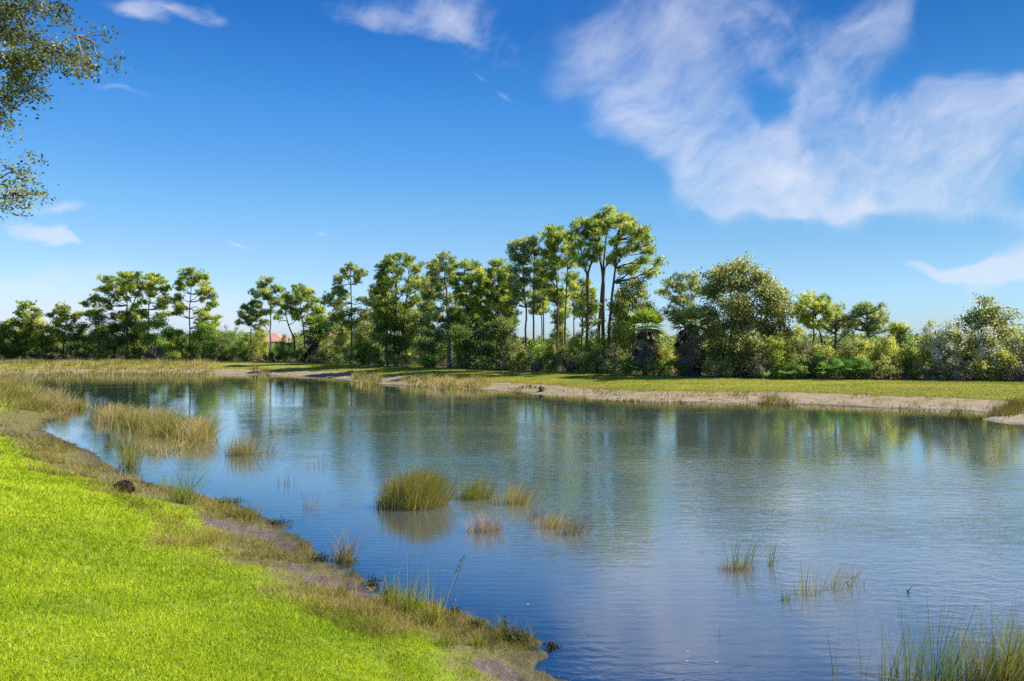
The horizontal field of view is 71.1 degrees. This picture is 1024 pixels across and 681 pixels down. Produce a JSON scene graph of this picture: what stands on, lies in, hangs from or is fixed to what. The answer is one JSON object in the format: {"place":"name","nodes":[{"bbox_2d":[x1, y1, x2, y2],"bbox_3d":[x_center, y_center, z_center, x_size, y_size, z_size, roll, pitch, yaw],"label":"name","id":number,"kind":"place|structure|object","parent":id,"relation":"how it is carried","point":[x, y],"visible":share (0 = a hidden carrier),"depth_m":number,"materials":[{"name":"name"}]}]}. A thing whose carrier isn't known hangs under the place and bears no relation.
{"place":"outdoors","nodes":[
{"label":"outdoors","id":0,"kind":"place"},
{"bbox_2d":[0,370,102,419],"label":"marsh grass","id":1,"kind":"structure","parent":0,"point":[21,394],"depth_m":40.31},
{"bbox_2d":[89,398,236,459],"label":"marsh grass","id":2,"kind":"structure","parent":0,"point":[174,426],"depth_m":28.90,"materials":[{"name":"plant"}]},
{"bbox_2d":[0,420,486,680],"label":"lawn grass","id":3,"kind":"structure","parent":0,"point":[31,480],"depth_m":8.07,"materials":[{"name":"plant"}]},
{"bbox_2d":[0,343,1023,680],"bbox_3d":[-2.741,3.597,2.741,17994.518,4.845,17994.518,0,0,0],"label":"ground","id":4,"kind":"structure","parent":0,"point":[628,635],"depth_m":10.97,"materials":[{"name":"plant"}]},
{"bbox_2d":[0,336,27,359],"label":"shrub","id":5,"kind":"object","parent":4,"relation":"on","point":[16,352],"visible":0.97,"depth_m":108.72,"materials":[{"name":"green plant"}]},
{"bbox_2d":[0,321,29,359],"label":"leafy tree","id":6,"kind":"object","parent":4,"relation":"on","point":[3,334],"visible":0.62,"depth_m":109.60,"materials":[{"name":"green plant"}]},
{"bbox_2d":[0,299,50,359],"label":"pine tree","id":7,"kind":"object","parent":4,"relation":"on","point":[29,319],"visible":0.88,"depth_m":109.92,"materials":[{"name":"green plant"}]},
{"bbox_2d":[22,334,55,359],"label":"shrub","id":8,"kind":"object","parent":4,"relation":"on","point":[31,343],"visible":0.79,"depth_m":109.32,"materials":[{"name":"green plant"}]},
{"bbox_2d":[44,301,88,359],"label":"pine tree","id":9,"kind":"object","parent":4,"relation":"on","point":[61,312],"visible":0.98,"depth_m":109.11,"materials":[{"name":"green plant"}]},
{"bbox_2d":[0,0,135,224],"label":"live oak","id":10,"kind":"object","parent":4,"relation":"on","point":[17,57],"visible":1,"depth_m":9.72,"materials":[{"name":"green plant"}]},
{"bbox_2d":[61,320,103,358],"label":"leafy tree","id":11,"kind":"object","parent":4,"relation":"on","point":[82,338],"visible":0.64,"depth_m":109.67,"materials":[{"name":"green plant"}]},
{"bbox_2d":[81,308,135,359],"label":"leafy tree","id":12,"kind":"object","parent":4,"relation":"on","point":[114,342],"visible":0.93,"depth_m":108.40,"materials":[{"name":"green plant"}]},
{"bbox_2d":[77,270,153,359],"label":"pine tree","id":13,"kind":"object","parent":4,"relation":"on","point":[126,282],"visible":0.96,"depth_m":109.12,"materials":[{"name":"green plant"}]},
{"bbox_2d":[107,425,153,467],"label":"rush clump","id":14,"kind":"object","parent":4,"relation":"on","point":[127,459],"visible":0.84,"depth_m":21.76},
{"bbox_2d":[0,357,271,379],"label":"marsh grass","id":15,"kind":"structure","parent":4,"relation":"on","point":[193,363],"depth_m":88.15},
{"bbox_2d":[130,271,173,357],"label":"pine tree","id":16,"kind":"object","parent":4,"relation":"on","point":[154,278],"visible":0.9,"depth_m":109.76,"materials":[{"name":"green plant"}]},
{"bbox_2d":[129,312,183,356],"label":"leafy tree","id":17,"kind":"object","parent":4,"relation":"on","point":[147,339],"visible":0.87,"depth_m":108.24,"materials":[{"name":"green plant"}]},
{"bbox_2d":[149,456,224,504],"bbox_3d":[-7.064,3.019,15.647,1.669,1.036,1.304,0,0,-19],"label":"rush clump","id":18,"kind":"object","parent":4,"relation":"on","point":[185,499],"visible":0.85,"depth_m":15.63,"materials":[{"name":"green plant"}]},
{"bbox_2d":[168,266,223,359],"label":"pine tree","id":19,"kind":"object","parent":4,"relation":"on","point":[179,306],"visible":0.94,"depth_m":108.30,"materials":[{"name":"green plant"}]},
{"bbox_2d":[183,320,223,355],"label":"bush","id":20,"kind":"object","parent":4,"relation":"on","point":[199,336],"visible":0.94,"depth_m":107.29,"materials":[{"name":"green plant"}]},
{"bbox_2d":[219,326,246,360],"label":"shrub","id":21,"kind":"object","parent":4,"relation":"on","point":[230,351],"visible":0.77,"depth_m":106.39,"materials":[{"name":"green plant"}]},
{"bbox_2d":[245,328,269,360],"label":"shrub","id":22,"kind":"object","parent":4,"relation":"on","point":[261,339],"visible":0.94,"depth_m":103.72,"materials":[{"name":"green plant"}]},
{"bbox_2d":[234,275,286,361],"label":"pine tree","id":23,"kind":"object","parent":4,"relation":"on","point":[263,290],"visible":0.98,"depth_m":103.30,"materials":[{"name":"green plant"}]},
{"bbox_2d":[0,392,572,680],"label":"shore grass","id":24,"kind":"structure","parent":4,"relation":"on","point":[216,506],"depth_m":11.57,"materials":[{"name":"plant"}]},
{"bbox_2d":[273,282,326,361],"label":"pine tree","id":25,"kind":"object","parent":4,"relation":"on","point":[294,312],"visible":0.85,"depth_m":100.28,"materials":[{"name":"green plant"}]},
{"bbox_2d":[300,313,328,362],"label":"cabbage palm","id":26,"kind":"object","parent":4,"relation":"on","point":[309,321],"visible":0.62,"depth_m":97.47,"materials":[{"name":"plant"}]},
{"bbox_2d":[311,311,341,359],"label":"leafy tree","id":27,"kind":"object","parent":4,"relation":"on","point":[330,327],"visible":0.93,"depth_m":97.39,"materials":[{"name":"green plant"}]},
{"bbox_2d":[319,262,370,359],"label":"pine tree","id":28,"kind":"object","parent":4,"relation":"on","point":[339,289],"visible":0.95,"depth_m":92.27,"materials":[{"name":"green plant"}]},
{"bbox_2d":[324,526,369,561],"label":"rush clump","id":29,"kind":"object","parent":4,"relation":"on","point":[345,557],"visible":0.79,"depth_m":12.43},
{"bbox_2d":[343,313,372,362],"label":"leafy tree","id":30,"kind":"object","parent":4,"relation":"on","point":[362,317],"visible":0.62,"depth_m":92.22,"materials":[{"name":"green plant"}]},
{"bbox_2d":[351,320,384,361],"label":"leafy tree","id":31,"kind":"object","parent":4,"relation":"on","point":[364,327],"visible":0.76,"depth_m":89.58,"materials":[{"name":"green plant"}]},
{"bbox_2d":[270,368,495,391],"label":"marsh grass","id":32,"kind":"structure","parent":4,"relation":"on","point":[450,381],"depth_m":60.90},
{"bbox_2d":[351,546,420,605],"bbox_3d":[-1.607,3.399,10.312,0.806,0.670,1.167,0,0,45],"label":"grass clump","id":33,"kind":"object","parent":4,"relation":"on","point":[388,599],"visible":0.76,"depth_m":10.19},
{"bbox_2d":[369,315,424,365],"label":"leafy tree","id":34,"kind":"object","parent":4,"relation":"on","point":[380,328],"visible":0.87,"depth_m":85.24,"materials":[{"name":"green plant"}]},
{"bbox_2d":[364,251,432,365],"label":"pine tree","id":35,"kind":"object","parent":4,"relation":"on","point":[387,306],"visible":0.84,"depth_m":85.35,"materials":[{"name":"green plant"}]},
{"bbox_2d":[385,541,443,615],"bbox_3d":[-1.399,3.245,9.812,0.843,1.002,0.945,0,0,-41],"label":"grass clump","id":36,"kind":"object","parent":4,"relation":"on","point":[408,602],"visible":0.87,"depth_m":9.84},
{"bbox_2d":[401,307,435,365],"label":"tree","id":37,"kind":"object","parent":4,"relation":"on","point":[415,314],"visible":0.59,"depth_m":83.81,"materials":[{"name":"green plant"}]},
{"bbox_2d":[414,325,453,366],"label":"leafy tree","id":38,"kind":"object","parent":4,"relation":"on","point":[422,344],"visible":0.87,"depth_m":81.40,"materials":[{"name":"green plant"}]},
{"bbox_2d":[405,568,471,626],"bbox_3d":[-0.972,3.239,9.308,0.895,0.875,0.767,0,0,-32],"label":"grass clump","id":39,"kind":"object","parent":4,"relation":"on","point":[429,615],"visible":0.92,"depth_m":9.28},
{"bbox_2d":[413,250,466,367],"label":"pine tree","id":40,"kind":"object","parent":4,"relation":"on","point":[436,281],"visible":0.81,"depth_m":79.16,"materials":[{"name":"green plant"}]},
{"bbox_2d":[446,258,499,367],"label":"pine tree","id":41,"kind":"object","parent":4,"relation":"on","point":[468,304],"visible":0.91,"depth_m":77.02,"materials":[{"name":"green plant"}]},
{"bbox_2d":[445,321,512,368],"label":"leafy tree","id":42,"kind":"object","parent":4,"relation":"on","point":[460,333],"visible":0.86,"depth_m":75.95,"materials":[{"name":"green plant"}]},
{"bbox_2d":[481,256,516,348],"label":"pine tree","id":43,"kind":"object","parent":4,"relation":"on","point":[500,290],"visible":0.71,"depth_m":77.27,"materials":[{"name":"green plant"}]},
{"bbox_2d":[486,314,519,368],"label":"leafy tree","id":44,"kind":"object","parent":4,"relation":"on","point":[505,332],"visible":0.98,"depth_m":75.36,"materials":[{"name":"green plant"}]},
{"bbox_2d":[0,353,1014,379],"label":"undergrowth","id":45,"kind":"object","parent":4,"relation":"on","point":[441,363],"visible":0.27,"depth_m":75.25,"materials":[{"name":"green plant"}]},
{"bbox_2d":[0,329,1023,367],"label":"woodland","id":46,"kind":"object","parent":4,"relation":"on","point":[828,340],"visible":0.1,"depth_m":78.42,"materials":[{"name":"green plant"}]},
{"bbox_2d":[0,360,1023,401],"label":"turf","id":47,"kind":"structure","parent":4,"relation":"on","point":[557,375],"depth_m":52.37,"materials":[{"name":"plant"}]},
{"bbox_2d":[503,331,528,370],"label":"shrub","id":48,"kind":"object","parent":4,"relation":"on","point":[516,347],"visible":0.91,"depth_m":71.63,"materials":[{"name":"green plant"}]},
{"bbox_2d":[504,233,548,369],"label":"pine tree","id":49,"kind":"object","parent":4,"relation":"on","point":[519,293],"visible":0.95,"depth_m":72.47,"materials":[{"name":"green plant"}]},
{"bbox_2d":[527,334,549,370],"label":"shrub","id":50,"kind":"object","parent":4,"relation":"on","point":[533,347],"visible":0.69,"depth_m":70.66,"materials":[{"name":"green plant"}]},
{"bbox_2d":[543,332,567,370],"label":"shrub","id":51,"kind":"object","parent":4,"relation":"on","point":[554,337],"visible":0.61,"depth_m":69.48,"materials":[{"name":"green plant"}]},
{"bbox_2d":[534,223,580,370],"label":"pine tree","id":52,"kind":"object","parent":4,"relation":"on","point":[552,242],"visible":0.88,"depth_m":71.33,"materials":[{"name":"green plant"}]},
{"bbox_2d":[546,284,571,347],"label":"pine tree","id":53,"kind":"object","parent":4,"relation":"on","point":[562,299],"visible":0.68,"depth_m":74.81,"materials":[{"name":"green plant"}]},
{"bbox_2d":[564,330,590,371],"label":"shrub","id":54,"kind":"object","parent":4,"relation":"on","point":[571,349],"visible":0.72,"depth_m":67.42,"materials":[{"name":"green plant"}]},
{"bbox_2d":[563,215,606,371],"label":"pine tree","id":55,"kind":"object","parent":4,"relation":"on","point":[584,234],"visible":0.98,"depth_m":67.51,"materials":[{"name":"green plant"}]},
{"bbox_2d":[567,277,606,364],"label":"pine tree","id":56,"kind":"object","parent":4,"relation":"on","point":[580,304],"visible":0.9,"depth_m":68.87,"materials":[{"name":"green plant"}]},
{"bbox_2d":[574,351,602,372],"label":"shrub","id":57,"kind":"object","parent":4,"relation":"on","point":[592,357],"visible":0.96,"depth_m":64.71,"materials":[{"name":"green plant"}]},
{"bbox_2d":[581,326,611,372],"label":"shrub","id":58,"kind":"object","parent":4,"relation":"on","point":[599,340],"visible":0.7,"depth_m":65.75,"materials":[{"name":"green plant"}]},
{"bbox_2d":[597,341,624,373],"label":"shrub","id":59,"kind":"object","parent":4,"relation":"on","point":[608,352],"visible":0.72,"depth_m":63.81,"materials":[{"name":"green plant"}]},
{"bbox_2d":[595,315,630,371],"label":"leafy tree","id":60,"kind":"object","parent":4,"relation":"on","point":[614,331],"visible":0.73,"depth_m":65.83,"materials":[{"name":"green plant"}]},
{"bbox_2d":[591,204,648,369],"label":"pine tree","id":61,"kind":"object","parent":4,"relation":"on","point":[612,220],"visible":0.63,"depth_m":68.08,"materials":[{"name":"green plant"}]},
{"bbox_2d":[600,275,655,350],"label":"pine tree","id":62,"kind":"object","parent":4,"relation":"on","point":[626,293],"visible":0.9,"depth_m":65.89,"materials":[{"name":"green plant"}]},
{"bbox_2d":[604,220,668,367],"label":"pine tree","id":63,"kind":"object","parent":4,"relation":"on","point":[628,229],"visible":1,"depth_m":65.83,"materials":[{"name":"green plant"}]},
{"bbox_2d":[617,304,667,375],"bbox_3d":[11.144,-0.107,60.861,4.434,6.190,4.783,0,0,26],"label":"cabbage palm","id":64,"kind":"object","parent":4,"relation":"on","point":[644,354],"visible":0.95,"depth_m":60.13,"materials":[{"name":"plant"}]},
{"bbox_2d":[654,339,678,374],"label":"shrub","id":65,"kind":"object","parent":4,"relation":"on","point":[668,350],"visible":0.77,"depth_m":60.60,"materials":[{"name":"green plant"}]},
{"bbox_2d":[653,269,700,341],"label":"pine tree","id":66,"kind":"object","parent":4,"relation":"on","point":[682,299],"visible":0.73,"depth_m":65.90,"materials":[{"name":"green plant"}]},
{"bbox_2d":[665,304,709,376],"bbox_3d":[14.545,1.228,58.624,4.258,8.897,4.220,0,0,0],"label":"cabbage palm","id":67,"kind":"object","parent":4,"relation":"on","point":[689,351],"visible":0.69,"depth_m":58.14,"materials":[{"name":"plant"}]},
{"bbox_2d":[700,356,734,376],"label":"shrub","id":68,"kind":"object","parent":4,"relation":"on","point":[707,369],"visible":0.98,"depth_m":57.23,"materials":[{"name":"green plant"}]},
{"bbox_2d":[690,251,799,376],"bbox_3d":[18.735,-2.163,58.334,8.783,10.335,6.332,0,0,0],"label":"oak tree","id":69,"kind":"object","parent":4,"relation":"on","point":[739,320],"visible":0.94,"depth_m":57.88,"materials":[{"name":"green plant"}]},
{"bbox_2d":[745,354,774,378],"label":"shrub","id":70,"kind":"object","parent":4,"relation":"on","point":[757,369],"visible":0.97,"depth_m":55.71,"materials":[{"name":"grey plant"}]},
{"bbox_2d":[499,382,1023,421],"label":"marsh grass","id":71,"kind":"structure","parent":4,"relation":"on","point":[1013,408],"depth_m":43.28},
{"bbox_2d":[764,335,787,378],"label":"shrub","id":72,"kind":"object","parent":4,"relation":"on","point":[775,362],"visible":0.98,"depth_m":56.06,"materials":[{"name":"green plant"}]},
{"bbox_2d":[764,290,801,376],"bbox_3d":[21.961,-0.758,58.604,3.227,7.489,2.417,0,0,41],"label":"leafy tree","id":73,"kind":"object","parent":4,"relation":"on","point":[787,331],"visible":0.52,"depth_m":58.29,"materials":[{"name":"green plant"}]},
{"bbox_2d":[775,324,806,376],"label":"shrub","id":74,"kind":"object","parent":4,"relation":"on","point":[787,343],"visible":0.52,"depth_m":57.06,"materials":[{"name":"green plant"}]},
{"bbox_2d":[786,349,813,379],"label":"shrub","id":75,"kind":"object","parent":4,"relation":"on","point":[800,365],"visible":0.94,"depth_m":55.05,"materials":[{"name":"green plant"}]},
{"bbox_2d":[790,335,827,377],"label":"shrub","id":76,"kind":"object","parent":4,"relation":"on","point":[806,344],"visible":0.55,"depth_m":56.53,"materials":[{"name":"green plant"}]},
{"bbox_2d":[790,289,841,363],"bbox_3d":[24.980,-0.791,59.230,4.215,7.583,4.682,0,0,0],"label":"pine tree","id":77,"kind":"object","parent":4,"relation":"on","point":[820,304],"visible":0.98,"depth_m":58.74,"materials":[{"name":"green plant"}]},
{"bbox_2d":[806,343,840,377],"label":"shrub","id":78,"kind":"object","parent":4,"relation":"on","point":[826,351],"visible":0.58,"depth_m":55.56,"materials":[{"name":"green plant"}]},
{"bbox_2d":[816,301,855,374],"bbox_3d":[27.478,-0.343,61.316,3.189,6.649,3.632,0,0,0],"label":"pine tree","id":79,"kind":"object","parent":4,"relation":"on","point":[834,324],"visible":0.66,"depth_m":61.06,"materials":[{"name":"green plant"}]},
{"bbox_2d":[808,352,863,378],"bbox_3d":[25.042,1.794,54.769,3.465,2.199,3.826,0,0,-37],"label":"saw palmetto","id":80,"kind":"object","parent":4,"relation":"on","point":[837,363],"visible":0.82,"depth_m":54.57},
{"bbox_2d":[829,336,869,377],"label":"shrub","id":81,"kind":"object","parent":4,"relation":"on","point":[847,345],"visible":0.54,"depth_m":56.02,"materials":[{"name":"green plant"}]},
{"bbox_2d":[836,299,892,353],"bbox_3d":[29.669,-0.339,59.961,4.513,6.598,3.972,0,0,0],"label":"pine tree","id":82,"kind":"object","parent":4,"relation":"on","point":[873,315],"visible":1,"depth_m":59.62,"materials":[{"name":"green plant"}]},
{"bbox_2d":[852,335,887,377],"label":"shrub","id":83,"kind":"object","parent":4,"relation":"on","point":[877,354],"visible":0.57,"depth_m":55.84,"materials":[{"name":"green plant"}]},
{"bbox_2d":[871,352,903,379],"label":"shrub","id":84,"kind":"object","parent":4,"relation":"on","point":[884,360],"visible":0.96,"depth_m":53.66,"materials":[{"name":"green plant"}]},
{"bbox_2d":[867,333,908,378],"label":"shrub","id":85,"kind":"object","parent":4,"relation":"on","point":[891,350],"visible":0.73,"depth_m":54.74,"materials":[{"name":"green plant"}]},
{"bbox_2d":[887,320,913,348],"bbox_3d":[32.873,0.469,60.834,2.308,5.010,2.700,0,0,28],"label":"pine tree","id":86,"kind":"object","parent":4,"relation":"on","point":[899,331],"visible":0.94,"depth_m":60.32,"materials":[{"name":"green plant"}]},
{"bbox_2d":[889,356,924,379],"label":"shrub","id":87,"kind":"object","parent":4,"relation":"on","point":[905,375],"visible":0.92,"depth_m":53.66,"materials":[{"name":"green plant"}]},
{"bbox_2d":[918,318,948,371],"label":"flowering bush","id":88,"kind":"object","parent":4,"relation":"on","point":[929,342],"visible":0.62,"depth_m":54.82,"materials":[{"name":"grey plant"}]},
{"bbox_2d":[929,341,962,379],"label":"flowering bush","id":89,"kind":"object","parent":4,"relation":"on","point":[939,358],"visible":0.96,"depth_m":52.80,"materials":[{"name":"grey plant"}]},
{"bbox_2d":[935,319,982,378],"bbox_3d":[33.170,0.649,53.687,3.028,4.768,3.038,0,0,0],"label":"flowering bush","id":90,"kind":"object","parent":4,"relation":"on","point":[951,339],"visible":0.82,"depth_m":53.30,"materials":[{"name":"grey plant"}]},
{"bbox_2d":[969,353,998,380],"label":"shrub","id":91,"kind":"object","parent":4,"relation":"on","point":[982,366],"visible":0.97,"depth_m":52.19,"materials":[{"name":"green plant"}]},
{"bbox_2d":[950,293,1023,378],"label":"oak tree","id":92,"kind":"object","parent":4,"relation":"on","point":[995,319],"visible":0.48,"depth_m":54.44,"materials":[{"name":"green plant"}]},
{"bbox_2d":[968,324,1006,378],"bbox_3d":[34.919,0.879,52.750,2.408,4.316,1.941,0,0,0],"label":"flowering bush","id":93,"kind":"object","parent":4,"relation":"on","point":[984,342],"visible":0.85,"depth_m":52.47,"materials":[{"name":"grey plant"}]},
{"bbox_2d":[984,347,1021,380],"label":"shrub","id":94,"kind":"object","parent":4,"relation":"on","point":[1009,359],"visible":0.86,"depth_m":52.24,"materials":[{"name":"green plant"}]},
{"bbox_2d":[0,0,1023,340],"label":"sky","id":95,"kind":"structure","parent":0,"point":[861,150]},
{"bbox_2d":[22,374,1023,667],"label":"water","id":96,"kind":"structure","parent":0,"point":[916,502],"depth_m":19.18,"materials":[{"name":"liquid"}]},
{"bbox_2d":[218,429,268,456],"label":"rush clump","id":97,"kind":"object","parent":96,"relation":"on","point":[243,449],"visible":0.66,"depth_m":23.91,"materials":[{"name":"green plant"}]},
{"bbox_2d":[371,464,464,512],"bbox_3d":[-2.086,3.429,16.577,2.397,1.242,1.824,0,0,10],"label":"grass tussock","id":98,"kind":"object","parent":96,"relation":"in","point":[420,490],"depth_m":16.35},
{"bbox_2d":[450,473,507,500],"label":"rush clump","id":99,"kind":"object","parent":96,"relation":"on","point":[476,493],"visible":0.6,"depth_m":17.31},
{"bbox_2d":[457,505,514,533],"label":"rush clump","id":100,"kind":"object","parent":96,"relation":"on","point":[479,526],"visible":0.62,"depth_m":14.34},
{"bbox_2d":[489,478,550,506],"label":"rush clump","id":101,"kind":"object","parent":96,"relation":"on","point":[525,499],"visible":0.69,"depth_m":16.76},
{"bbox_2d":[527,505,577,529],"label":"rush clump","id":102,"kind":"object","parent":96,"relation":"on","point":[551,523],"visible":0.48,"depth_m":14.65,"materials":[{"name":"beige plant"}]},
{"bbox_2d":[553,507,595,536],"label":"rush clump","id":103,"kind":"object","parent":96,"relation":"on","point":[575,530],"visible":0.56,"depth_m":14.12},
{"bbox_2d":[717,528,765,585],"bbox_3d":[3.827,3.595,11.911,0.880,0.909,0.623,0,0,0],"label":"rush clump","id":104,"kind":"object","parent":96,"relation":"in","point":[736,566],"visible":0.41,"depth_m":11.90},
{"bbox_2d":[862,615,918,680],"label":"reed clump","id":105,"kind":"object","parent":96,"relation":"in","point":[886,676],"visible":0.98,"depth_m":7.81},
{"bbox_2d":[874,596,958,680],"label":"reed clump","id":106,"kind":"object","parent":96,"relation":"in","point":[908,672],"visible":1,"depth_m":7.73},
{"bbox_2d":[901,584,1004,680],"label":"reed clump","id":107,"kind":"object","parent":96,"relation":"in","point":[932,674],"visible":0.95,"depth_m":7.66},
{"bbox_2d":[930,613,1023,680],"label":"reed clump","id":108,"kind":"object","parent":96,"relation":"in","point":[967,674],"visible":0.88,"depth_m":7.68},
{"bbox_2d":[952,596,1023,680],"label":"reed clump","id":109,"kind":"object","parent":96,"relation":"in","point":[998,671],"visible":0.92,"depth_m":7.63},
{"bbox_2d":[977,587,1023,680],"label":"reed clump","id":110,"kind":"object","parent":96,"relation":"in","point":[1022,651],"visible":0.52,"depth_m":7.75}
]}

